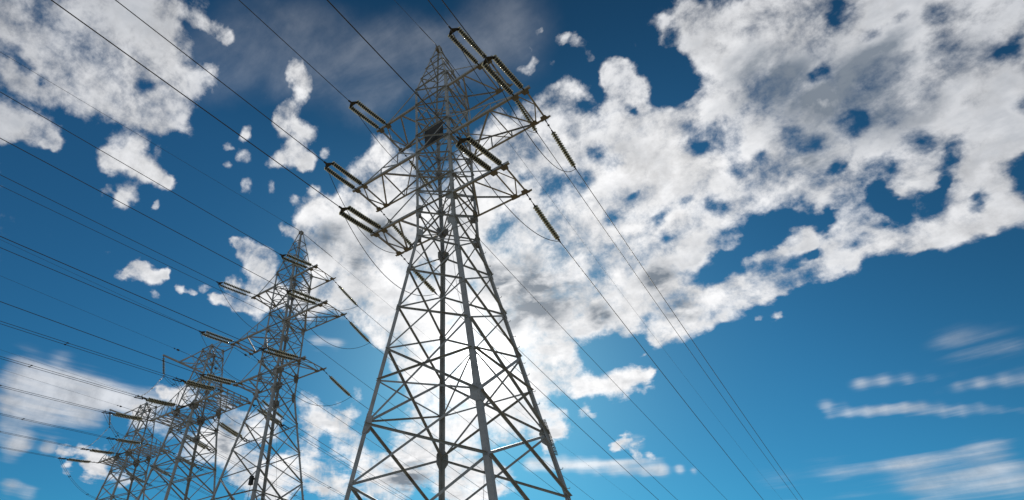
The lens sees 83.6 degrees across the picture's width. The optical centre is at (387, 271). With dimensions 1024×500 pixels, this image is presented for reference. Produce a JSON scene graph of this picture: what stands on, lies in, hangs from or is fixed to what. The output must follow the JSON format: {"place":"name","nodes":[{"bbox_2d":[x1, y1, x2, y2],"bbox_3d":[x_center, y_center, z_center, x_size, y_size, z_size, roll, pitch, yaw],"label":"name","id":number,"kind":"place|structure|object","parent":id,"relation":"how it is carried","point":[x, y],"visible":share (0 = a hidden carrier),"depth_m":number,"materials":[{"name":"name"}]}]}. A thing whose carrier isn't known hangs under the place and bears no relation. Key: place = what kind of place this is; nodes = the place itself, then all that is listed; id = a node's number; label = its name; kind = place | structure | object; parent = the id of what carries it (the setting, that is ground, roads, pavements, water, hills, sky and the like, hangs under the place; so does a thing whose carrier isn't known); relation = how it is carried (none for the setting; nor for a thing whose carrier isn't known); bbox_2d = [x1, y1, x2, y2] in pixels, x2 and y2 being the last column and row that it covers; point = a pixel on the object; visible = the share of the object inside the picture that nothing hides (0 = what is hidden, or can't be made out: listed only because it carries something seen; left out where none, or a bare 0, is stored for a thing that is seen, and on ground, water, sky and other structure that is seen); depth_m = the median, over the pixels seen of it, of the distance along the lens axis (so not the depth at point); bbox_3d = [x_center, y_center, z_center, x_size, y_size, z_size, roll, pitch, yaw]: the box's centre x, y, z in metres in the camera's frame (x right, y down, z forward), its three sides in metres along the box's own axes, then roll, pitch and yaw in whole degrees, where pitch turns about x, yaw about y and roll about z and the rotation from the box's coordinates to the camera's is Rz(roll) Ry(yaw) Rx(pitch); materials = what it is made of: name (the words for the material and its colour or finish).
{"place":"outdoors","nodes":[
{"label":"outdoors","id":0,"kind":"place"},
{"bbox_2d":[0,0,1023,499],"label":"sky","id":1,"kind":"structure","parent":0,"point":[826,197],"materials":[{"name":"blue"}]},
{"label":"ground","id":2,"kind":"structure","parent":0,"visible":0},
{"bbox_2d":[95,402,172,499],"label":"transmission tower","id":3,"kind":"structure","parent":2,"relation":"on","point":[135,463],"depth_m":69.55,"materials":[{"name":"metal"}]},
{"bbox_2d":[2,350,142,396],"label":"earth wire","id":4,"kind":"object","parent":3,"relation":"attached to","point":[65,371],"visible":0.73,"depth_m":64.20,"materials":[{"name":"metal"}]},
{"bbox_2d":[58,457,95,462],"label":"double insulator","id":5,"kind":"object","parent":3,"relation":"attached to","point":[78,460],"visible":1,"depth_m":69.94,"materials":[{"name":"brown glass"}]},
{"bbox_2d":[3,447,54,457],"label":"twin conductor","id":6,"kind":"object","parent":5,"relation":"attached to","point":[26,452],"visible":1,"depth_m":66.12,"materials":[{"name":"metal"}]},
{"bbox_2d":[59,459,148,499],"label":"twin jumper","id":7,"kind":"object","parent":5,"relation":"hanging from","point":[87,493],"visible":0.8,"depth_m":69.33,"materials":[{"name":"metal"}]},
{"bbox_2d":[80,448,118,453],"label":"double insulator","id":8,"kind":"object","parent":3,"relation":"attached to","point":[100,451],"visible":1,"depth_m":66.87,"materials":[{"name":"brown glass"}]},
{"bbox_2d":[0,431,79,448],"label":"twin conductor","id":9,"kind":"object","parent":8,"relation":"attached to","point":[35,439],"visible":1,"depth_m":62.22,"materials":[{"name":"metal"}]},
{"bbox_2d":[106,436,144,444],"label":"double insulator","id":10,"kind":"object","parent":3,"relation":"attached to","point":[130,441],"visible":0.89,"depth_m":63.93,"materials":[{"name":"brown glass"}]},
{"bbox_2d":[0,413,104,437],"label":"twin conductor","id":11,"kind":"object","parent":10,"relation":"attached to","point":[50,424],"visible":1,"depth_m":58.36,"materials":[{"name":"metal"}]},
{"bbox_2d":[108,440,199,482],"bbox_3d":[-27.395,22.874,65.442,0.450,3.012,12.577,-25,-45,31],"label":"twin jumper","id":12,"kind":"object","parent":10,"relation":"hanging from","point":[133,469],"visible":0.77,"depth_m":63.32,"materials":[{"name":"metal"}]},
{"bbox_2d":[123,470,151,485],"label":"double insulator","id":13,"kind":"object","parent":3,"relation":"attached to","point":[140,479],"visible":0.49,"depth_m":75.04,"materials":[{"name":"brown glass"}]},
{"bbox_2d":[146,462,175,478],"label":"double insulator","id":14,"kind":"object","parent":3,"relation":"attached to","point":[165,473],"visible":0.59,"depth_m":72.11,"materials":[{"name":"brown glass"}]},
{"bbox_2d":[173,453,202,470],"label":"double insulator","id":15,"kind":"object","parent":3,"relation":"attached to","point":[188,463],"visible":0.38,"depth_m":68.98,"materials":[{"name":"brown glass"}]},
{"bbox_2d":[137,342,250,499],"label":"transmission tower","id":16,"kind":"structure","parent":2,"relation":"on","point":[190,421],"depth_m":52.52,"materials":[{"name":"metal"}]},
{"bbox_2d":[4,277,188,354],"bbox_3d":[-44.495,-9.347,31.824,0.120,5.041,80.373,-23,-44,29],"label":"earth wire","id":17,"kind":"object","parent":16,"relation":"attached to","point":[107,320],"visible":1,"depth_m":52.55,"materials":[{"name":"metal"}]},
{"bbox_2d":[2,240,208,334],"bbox_3d":[-40.560,-11.205,29.199,0.120,5.041,80.373,-23,-44,29],"label":"earth wire","id":18,"kind":"object","parent":16,"relation":"attached to","point":[95,283],"visible":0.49,"depth_m":47.10,"materials":[{"name":"metal"}]},
{"bbox_2d":[101,411,147,420],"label":"double insulator","id":19,"kind":"object","parent":16,"relation":"attached to","point":[126,416],"visible":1,"depth_m":53.91,"materials":[{"name":"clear glass"}]},
{"bbox_2d":[0,385,102,411],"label":"twin conductor","id":20,"kind":"object","parent":19,"relation":"attached to","point":[53,398],"visible":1,"depth_m":49.35,"materials":[{"name":"metal"}]},
{"bbox_2d":[103,413,212,469],"bbox_3d":[-22.772,17.588,55.277,0.450,3.439,12.578,-25,-45,31],"label":"twin jumper","id":21,"kind":"object","parent":19,"relation":"hanging from","point":[135,455],"visible":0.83,"depth_m":53.30,"materials":[{"name":"metal"}]},
{"bbox_2d":[134,396,181,406],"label":"double insulator","id":22,"kind":"object","parent":16,"relation":"attached to","point":[160,402],"visible":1,"depth_m":50.94,"materials":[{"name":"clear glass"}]},
{"bbox_2d":[0,356,136,396],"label":"twin conductor","id":23,"kind":"object","parent":22,"relation":"attached to","point":[63,376],"visible":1,"depth_m":45.02,"materials":[{"name":"metal"}]},
{"bbox_2d":[162,356,164,377],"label":"insulator string","id":24,"kind":"object","parent":16,"relation":"hanging from","point":[163,364],"visible":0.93,"depth_m":58.22,"materials":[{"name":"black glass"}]},
{"bbox_2d":[142,375,245,439],"bbox_3d":[-20.280,13.063,56.275,5.586,5.555,12.583,-25,-45,31],"label":"twin jumper","id":25,"kind":"object","parent":16,"relation":"hanging from","point":[178,388],"visible":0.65,"depth_m":57.54,"materials":[{"name":"metal"}]},
{"bbox_2d":[172,377,220,390],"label":"double insulator","id":26,"kind":"object","parent":16,"relation":"attached to","point":[196,384],"visible":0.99,"depth_m":47.90,"materials":[{"name":"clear glass"}]},
{"bbox_2d":[1,321,174,378],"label":"twin conductor","id":27,"kind":"object","parent":26,"relation":"attached to","point":[84,348],"visible":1,"depth_m":41.17,"materials":[{"name":"metal"}]},
{"bbox_2d":[174,379,287,441],"bbox_3d":[-13.778,13.172,49.408,0.450,3.012,12.577,-25,-45,31],"label":"twin jumper","id":28,"kind":"object","parent":26,"relation":"hanging from","point":[207,421],"visible":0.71,"depth_m":47.26,"materials":[{"name":"metal"}]},
{"bbox_2d":[179,431,214,453],"bbox_3d":[-20.132,18.021,58.926,0.700,0.972,4.684,-25,-45,31],"label":"double insulator","id":29,"kind":"object","parent":16,"relation":"attached to","point":[200,444],"visible":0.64,"depth_m":58.94,"materials":[{"name":"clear glass"}]},
{"bbox_2d":[214,453,300,499],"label":"twin conductor","id":30,"kind":"object","parent":29,"relation":"attached to","point":[260,476],"visible":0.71,"depth_m":62.82,"materials":[{"name":"metal"}]},
{"bbox_2d":[213,419,246,441],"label":"double insulator","id":31,"kind":"object","parent":16,"relation":"attached to","point":[228,429],"visible":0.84,"depth_m":55.80,"materials":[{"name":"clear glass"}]},
{"bbox_2d":[249,443,352,499],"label":"twin conductor","id":32,"kind":"object","parent":31,"relation":"attached to","point":[304,472],"visible":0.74,"depth_m":61.53,"materials":[{"name":"metal"}]},
{"bbox_2d":[253,404,287,429],"bbox_3d":[-11.144,13.776,52.928,0.700,0.972,4.684,-25,-45,31],"label":"double insulator","id":33,"kind":"object","parent":16,"relation":"attached to","point":[265,412],"visible":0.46,"depth_m":52.77,"materials":[{"name":"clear glass"}]},
{"bbox_2d":[288,429,405,499],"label":"twin conductor","id":34,"kind":"object","parent":33,"relation":"attached to","point":[344,462],"visible":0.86,"depth_m":57.94,"materials":[{"name":"metal"}]},
{"bbox_2d":[205,362,430,489],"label":"earth wire","id":35,"kind":"object","parent":16,"relation":"attached to","point":[311,423],"visible":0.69,"depth_m":69.82,"materials":[{"name":"metal"}]},
{"bbox_2d":[235,348,481,496],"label":"earth wire","id":36,"kind":"object","parent":16,"relation":"attached to","point":[326,404],"visible":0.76,"depth_m":64.03,"materials":[{"name":"metal"}]},
{"bbox_2d":[210,230,346,499],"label":"transmission tower","id":37,"kind":"structure","parent":2,"relation":"on","point":[276,385],"depth_m":42.58,"materials":[{"name":"metal"}]},
{"bbox_2d":[0,185,268,313],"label":"slim cable","id":38,"kind":"object","parent":37,"relation":"attached to","point":[127,246],"visible":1,"depth_m":37.91,"materials":[{"name":"metal"}]},
{"bbox_2d":[2,53,297,229],"bbox_3d":[-28.765,-16.644,29.944,0.044,6.512,64.204,-26,-45,31],"label":"earth wire","id":39,"kind":"object","parent":37,"relation":"attached to","point":[146,139],"visible":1,"depth_m":41.14,"materials":[{"name":"metal"}]},
{"bbox_2d":[199,331,235,343],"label":"double insulator","id":40,"kind":"object","parent":37,"relation":"attached to","point":[215,336],"visible":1,"depth_m":45.88,"materials":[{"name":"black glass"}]},
{"bbox_2d":[0,247,197,330],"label":"conductor","id":41,"kind":"object","parent":40,"relation":"attached to","point":[95,287],"visible":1,"depth_m":39.55,"materials":[{"name":"metal"}]},
{"bbox_2d":[199,373,238,384],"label":"double insulator","id":42,"kind":"object","parent":37,"relation":"attached to","point":[219,379],"visible":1,"depth_m":42.52,"materials":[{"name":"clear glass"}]},
{"bbox_2d":[0,301,198,373],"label":"conductor","id":43,"kind":"object","parent":42,"relation":"attached to","point":[95,336],"visible":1,"depth_m":36.57,"materials":[{"name":"metal"}]},
{"bbox_2d":[216,281,256,297],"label":"double insulator","id":44,"kind":"object","parent":37,"relation":"attached to","point":[235,287],"visible":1,"depth_m":47.59,"materials":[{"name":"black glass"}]},
{"bbox_2d":[1,175,215,281],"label":"conductor","id":45,"kind":"object","parent":44,"relation":"attached to","point":[98,223],"visible":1,"depth_m":40.43,"materials":[{"name":"metal"}]},
{"bbox_2d":[247,475,253,499],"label":"junction box","id":46,"kind":"object","parent":37,"relation":"attached to","point":[251,480],"visible":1,"depth_m":35.03,"materials":[{"name":"black metal"}]},
{"bbox_2d":[252,355,274,375],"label":"insulator string","id":47,"kind":"object","parent":37,"relation":"attached to","point":[264,366],"visible":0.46,"depth_m":49.07,"materials":[{"name":"brown glass"}]},
{"bbox_2d":[281,380,459,499],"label":"conductor","id":48,"kind":"object","parent":47,"relation":"attached to","point":[361,434],"visible":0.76,"depth_m":54.90,"materials":[{"name":"metal"}]},
{"bbox_2d":[258,397,283,418],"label":"insulator string","id":49,"kind":"object","parent":37,"relation":"attached to","point":[267,405],"visible":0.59,"depth_m":45.63,"materials":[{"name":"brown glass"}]},
{"bbox_2d":[200,375,282,427],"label":"jumper wire","id":50,"kind":"object","parent":49,"relation":"hanging from","point":[221,409],"visible":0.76,"depth_m":41.90,"materials":[{"name":"metal"}]},
{"bbox_2d":[285,419,411,499],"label":"conductor","id":51,"kind":"object","parent":49,"relation":"attached to","point":[344,457],"visible":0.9,"depth_m":49.77,"materials":[{"name":"metal"}]},
{"bbox_2d":[259,347,301,360],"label":"double insulator","id":52,"kind":"object","parent":37,"relation":"attached to","point":[286,355],"visible":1,"depth_m":39.10,"materials":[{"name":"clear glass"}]},
{"bbox_2d":[0,236,258,347],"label":"conductor","id":53,"kind":"object","parent":52,"relation":"attached to","point":[123,289],"visible":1,"depth_m":31.91,"materials":[{"name":"metal"}]},
{"bbox_2d":[275,293,294,499],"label":"earth lead","id":54,"kind":"object","parent":37,"relation":"hanging from","point":[277,425],"visible":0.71,"depth_m":39.30,"materials":[{"name":"metal"}]},
{"bbox_2d":[279,254,314,268],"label":"double insulator","id":55,"kind":"object","parent":37,"relation":"attached to","point":[298,260],"visible":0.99,"depth_m":43.92,"materials":[{"name":"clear glass"}]},
{"bbox_2d":[0,92,278,253],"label":"conductor","id":56,"kind":"object","parent":55,"relation":"attached to","point":[131,168],"visible":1,"depth_m":35.15,"materials":[{"name":"metal"}]},
{"bbox_2d":[285,289,323,304],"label":"double insulator","id":57,"kind":"object","parent":37,"relation":"attached to","point":[289,293],"visible":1,"depth_m":40.80,"materials":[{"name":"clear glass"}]},
{"bbox_2d":[0,138,284,289],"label":"conductor","id":58,"kind":"object","parent":57,"relation":"attached to","point":[133,209],"visible":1,"depth_m":32.44,"materials":[{"name":"metal"}]},
{"bbox_2d":[323,370,351,397],"bbox_3d":[-3.776,8.449,42.034,0.266,0.996,3.297,-25,-45,31],"label":"insulator string","id":59,"kind":"object","parent":37,"relation":"hanging from","point":[345,391],"visible":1,"depth_m":42.05,"materials":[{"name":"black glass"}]},
{"bbox_2d":[260,349,348,405],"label":"jumper wire","id":60,"kind":"object","parent":59,"relation":"hanging from","point":[290,391],"visible":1,"depth_m":38.57,"materials":[{"name":"metal"}]},
{"bbox_2d":[352,397,486,492],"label":"conductor","id":61,"kind":"object","parent":59,"relation":"attached to","point":[419,445],"visible":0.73,"depth_m":46.91,"materials":[{"name":"metal"}]},
{"bbox_2d":[333,280,358,306],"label":"insulator string","id":62,"kind":"object","parent":37,"relation":"hanging from","point":[347,295],"visible":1,"depth_m":47.09,"materials":[{"name":"brown glass"}]},
{"bbox_2d":[281,256,356,309],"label":"jumper wire","id":63,"kind":"object","parent":62,"relation":"hanging from","point":[305,292],"visible":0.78,"depth_m":43.28,"materials":[{"name":"metal"}]},
{"bbox_2d":[359,307,593,499],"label":"conductor","id":64,"kind":"object","parent":62,"relation":"attached to","point":[466,397],"visible":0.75,"depth_m":54.82,"materials":[{"name":"metal"}]},
{"bbox_2d":[344,315,370,343],"bbox_3d":[-2.403,4.538,43.753,0.266,0.996,3.297,-25,-45,31],"label":"insulator string","id":65,"kind":"object","parent":37,"relation":"hanging from","point":[364,337],"visible":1,"depth_m":43.79,"materials":[{"name":"brown glass"}]},
{"bbox_2d":[285,290,368,348],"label":"jumper wire","id":66,"kind":"object","parent":65,"relation":"hanging from","point":[315,333],"visible":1,"depth_m":40.32,"materials":[{"name":"metal"}]},
{"bbox_2d":[373,345,558,492],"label":"conductor","id":67,"kind":"object","parent":65,"relation":"attached to","point":[467,421],"visible":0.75,"depth_m":51.45,"materials":[{"name":"metal"}]},
{"bbox_2d":[304,234,596,471],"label":"earth wire","id":68,"kind":"object","parent":37,"relation":"attached to","point":[417,328],"visible":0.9,"depth_m":58.50,"materials":[{"name":"metal"}]},
{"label":"insulator string","id":69,"kind":"object","parent":37,"relation":"attached to","visible":0},
{"bbox_2d":[297,333,521,497],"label":"conductor","id":70,"kind":"object","parent":69,"relation":"attached to","point":[400,410],"visible":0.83,"depth_m":58.13,"materials":[{"name":"metal"}]},
{"bbox_2d":[344,45,572,499],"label":"transmission tower","id":71,"kind":"structure","parent":2,"relation":"on","point":[478,395],"depth_m":24.63,"materials":[{"name":"metal"}]},
{"bbox_2d":[324,161,362,189],"bbox_3d":[-2.498,-5.341,30.783,0.800,0.731,3.047,-23,-44,29],"label":"double insulator","id":72,"kind":"object","parent":71,"relation":"attached to","point":[345,173],"visible":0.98,"depth_m":30.69,"materials":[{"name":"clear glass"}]},
{"bbox_2d":[115,0,323,161],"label":"conductor","id":73,"kind":"object","parent":72,"relation":"attached to","point":[214,76],"visible":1,"depth_m":24.92,"materials":[{"name":"metal"}]},
{"bbox_2d":[339,206,382,233],"bbox_3d":[-1.392,-2.583,27.433,0.801,0.731,3.039,-23,-44,29],"label":"double insulator","id":74,"kind":"object","parent":71,"relation":"attached to","point":[361,216],"visible":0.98,"depth_m":27.31,"materials":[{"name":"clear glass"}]},
{"bbox_2d":[51,0,338,206],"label":"conductor","id":75,"kind":"object","parent":74,"relation":"attached to","point":[185,96],"visible":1,"depth_m":20.60,"materials":[{"name":"metal"}]},
{"bbox_2d":[348,100,386,128],"bbox_3d":[-1.236,-9.187,32.510,0.844,0.723,3.026,-25,-45,31],"label":"double insulator","id":76,"kind":"object","parent":71,"relation":"attached to","point":[371,113],"visible":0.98,"depth_m":32.46,"materials":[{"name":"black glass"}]},
{"bbox_2d":[239,0,348,100],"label":"conductor","id":77,"kind":"object","parent":76,"relation":"attached to","point":[292,49],"visible":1,"depth_m":28.57,"materials":[{"name":"metal"}]},
{"bbox_2d":[380,210,412,246],"bbox_3d":[0.596,-2.557,34.136,0.266,0.829,3.339,-25,-45,31],"label":"insulator string","id":78,"kind":"object","parent":71,"relation":"attached to","point":[400,233],"visible":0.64,"depth_m":34.12,"materials":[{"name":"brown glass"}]},
{"bbox_2d":[325,163,391,252],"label":"jumper wire","id":79,"kind":"object","parent":78,"relation":"hanging from","point":[349,214],"visible":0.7,"depth_m":29.85,"materials":[{"name":"metal"}]},
{"bbox_2d":[416,250,672,495],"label":"conductor","id":80,"kind":"object","parent":78,"relation":"attached to","point":[554,383],"visible":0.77,"depth_m":43.07,"materials":[{"name":"metal"}]},
{"bbox_2d":[402,151,433,189],"bbox_3d":[1.951,-6.436,35.806,0.266,0.829,3.339,-25,-45,31],"label":"insulator string","id":81,"kind":"object","parent":71,"relation":"attached to","point":[424,179],"visible":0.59,"depth_m":35.67,"materials":[{"name":"brown glass"}]},
{"bbox_2d":[350,102,431,188],"bbox_3d":[0.369,-7.160,33.741,0.035,1.063,8.386,-24,-44,30],"label":"jumper wire","id":82,"kind":"object","parent":81,"relation":"hanging from","point":[382,146],"visible":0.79,"depth_m":32.73,"materials":[{"name":"metal"}]},
{"bbox_2d":[435,192,704,476],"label":"conductor","id":83,"kind":"object","parent":81,"relation":"attached to","point":[575,341],"visible":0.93,"depth_m":44.85,"materials":[{"name":"metal"}]},
{"bbox_2d":[401,255,436,294],"bbox_3d":[1.724,0.193,30.774,0.266,0.829,3.339,-25,-45,31],"label":"insulator string","id":84,"kind":"object","parent":71,"relation":"attached to","point":[428,285],"visible":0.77,"depth_m":30.88,"materials":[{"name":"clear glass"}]},
{"bbox_2d":[340,208,435,295],"bbox_3d":[0.199,-0.236,28.416,0.035,1.858,8.399,-23,-44,29],"label":"jumper wire","id":85,"kind":"object","parent":84,"relation":"hanging from","point":[374,263],"visible":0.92,"depth_m":27.16,"materials":[{"name":"metal"}]},
{"bbox_2d":[437,294,654,496],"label":"conductor","id":86,"kind":"object","parent":84,"relation":"hanging from","point":[553,403],"visible":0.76,"depth_m":37.75,"materials":[{"name":"metal"}]},
{"bbox_2d":[419,121,444,148],"bbox_3d":[2.478,-7.431,30.052,2.000,1.480,0.060,-25,-45,31],"label":"sign panel","id":87,"kind":"object","parent":71,"relation":"attached to","point":[433,130],"visible":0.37,"depth_m":30.05,"materials":[{"name":"black metal"}]},
{"bbox_2d":[445,112,484,499],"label":"earth lead","id":88,"kind":"object","parent":71,"relation":"hanging from","point":[463,313],"visible":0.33,"depth_m":25.15,"materials":[{"name":"metal"}]},
{"bbox_2d":[448,26,486,65],"bbox_3d":[4.098,-11.779,28.995,0.800,0.589,3.077,-28,-46,33],"label":"double insulator","id":89,"kind":"object","parent":71,"relation":"attached to","point":[465,36],"visible":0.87,"depth_m":28.86,"materials":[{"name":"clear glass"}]},
{"bbox_2d":[455,136,502,171],"bbox_3d":[3.875,-5.081,23.931,0.800,0.706,3.048,-28,-47,34],"label":"double insulator","id":90,"kind":"object","parent":71,"relation":"attached to","point":[482,150],"visible":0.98,"depth_m":23.82,"materials":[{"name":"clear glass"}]},
{"bbox_2d":[327,0,456,136],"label":"conductor","id":91,"kind":"object","parent":90,"relation":"attached to","point":[390,66],"visible":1,"depth_m":19.95,"materials":[{"name":"metal"}]},
{"bbox_2d":[482,54,523,95],"bbox_3d":[5.246,-9.062,25.644,0.800,0.623,3.061,-27,-46,33],"label":"double insulator","id":92,"kind":"object","parent":71,"relation":"attached to","point":[509,74],"visible":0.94,"depth_m":25.54,"materials":[{"name":"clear glass"}]},
{"bbox_2d":[442,0,483,54],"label":"conductor","id":93,"kind":"object","parent":92,"relation":"attached to","point":[462,26],"visible":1,"depth_m":23.44,"materials":[{"name":"metal"}]},
{"bbox_2d":[485,57,575,171],"bbox_3d":[7.034,-6.503,26.251,0.035,2.783,8.425,-28,-46,33],"label":"jumper wire","id":94,"kind":"object","parent":92,"relation":"hanging from","point":[520,122],"visible":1,"depth_m":24.71,"materials":[{"name":"metal"}]},
{"bbox_2d":[514,100,537,133],"bbox_3d":[7.750,-9.175,31.936,0.266,0.829,3.339,-25,-45,31],"label":"insulator string","id":95,"kind":"object","parent":71,"relation":"attached to","point":[527,117],"visible":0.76,"depth_m":31.95,"materials":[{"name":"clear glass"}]},
{"bbox_2d":[450,28,536,132],"bbox_3d":[5.892,-9.463,29.785,0.035,2.219,8.436,-28,-46,33],"label":"jumper wire","id":96,"kind":"object","parent":95,"relation":"hanging from","point":[483,84],"visible":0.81,"depth_m":28.37,"materials":[{"name":"metal"}]},
{"bbox_2d":[538,134,796,498],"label":"conductor","id":97,"kind":"object","parent":95,"relation":"attached to","point":[653,299],"visible":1,"depth_m":41.34,"materials":[{"name":"metal"}]},
{"bbox_2d":[526,194,560,242],"bbox_3d":[7.523,-2.546,26.904,0.266,0.829,3.339,-25,-45,31],"label":"insulator string","id":98,"kind":"object","parent":71,"relation":"attached to","point":[547,223],"visible":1,"depth_m":26.91,"materials":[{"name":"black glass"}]},
{"bbox_2d":[458,138,559,241],"bbox_3d":[5.677,-2.969,24.875,0.035,1.554,8.400,-28,-46,33],"label":"jumper wire","id":99,"kind":"object","parent":98,"relation":"hanging from","point":[500,199],"visible":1,"depth_m":23.76,"materials":[{"name":"metal"}]},
{"bbox_2d":[561,243,761,497],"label":"conductor","id":100,"kind":"object","parent":98,"relation":"attached to","point":[653,361],"visible":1,"depth_m":33.49,"materials":[{"name":"metal"}]},
{"bbox_2d":[545,120,576,169],"bbox_3d":[8.879,-6.470,28.607,0.266,0.829,3.339,-25,-45,31],"label":"insulator string","id":101,"kind":"object","parent":71,"relation":"attached to","point":[565,153],"visible":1,"depth_m":28.62,"materials":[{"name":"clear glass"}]},
{"bbox_2d":[576,170,801,497],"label":"conductor","id":102,"kind":"object","parent":101,"relation":"attached to","point":[676,317],"visible":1,"depth_m":36.38,"materials":[{"name":"metal"}]},
{"bbox_2d":[449,62,779,496],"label":"earth wire","id":103,"kind":"object","parent":71,"relation":"attached to","point":[576,233],"visible":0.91,"depth_m":46.94,"materials":[{"name":"metal"}]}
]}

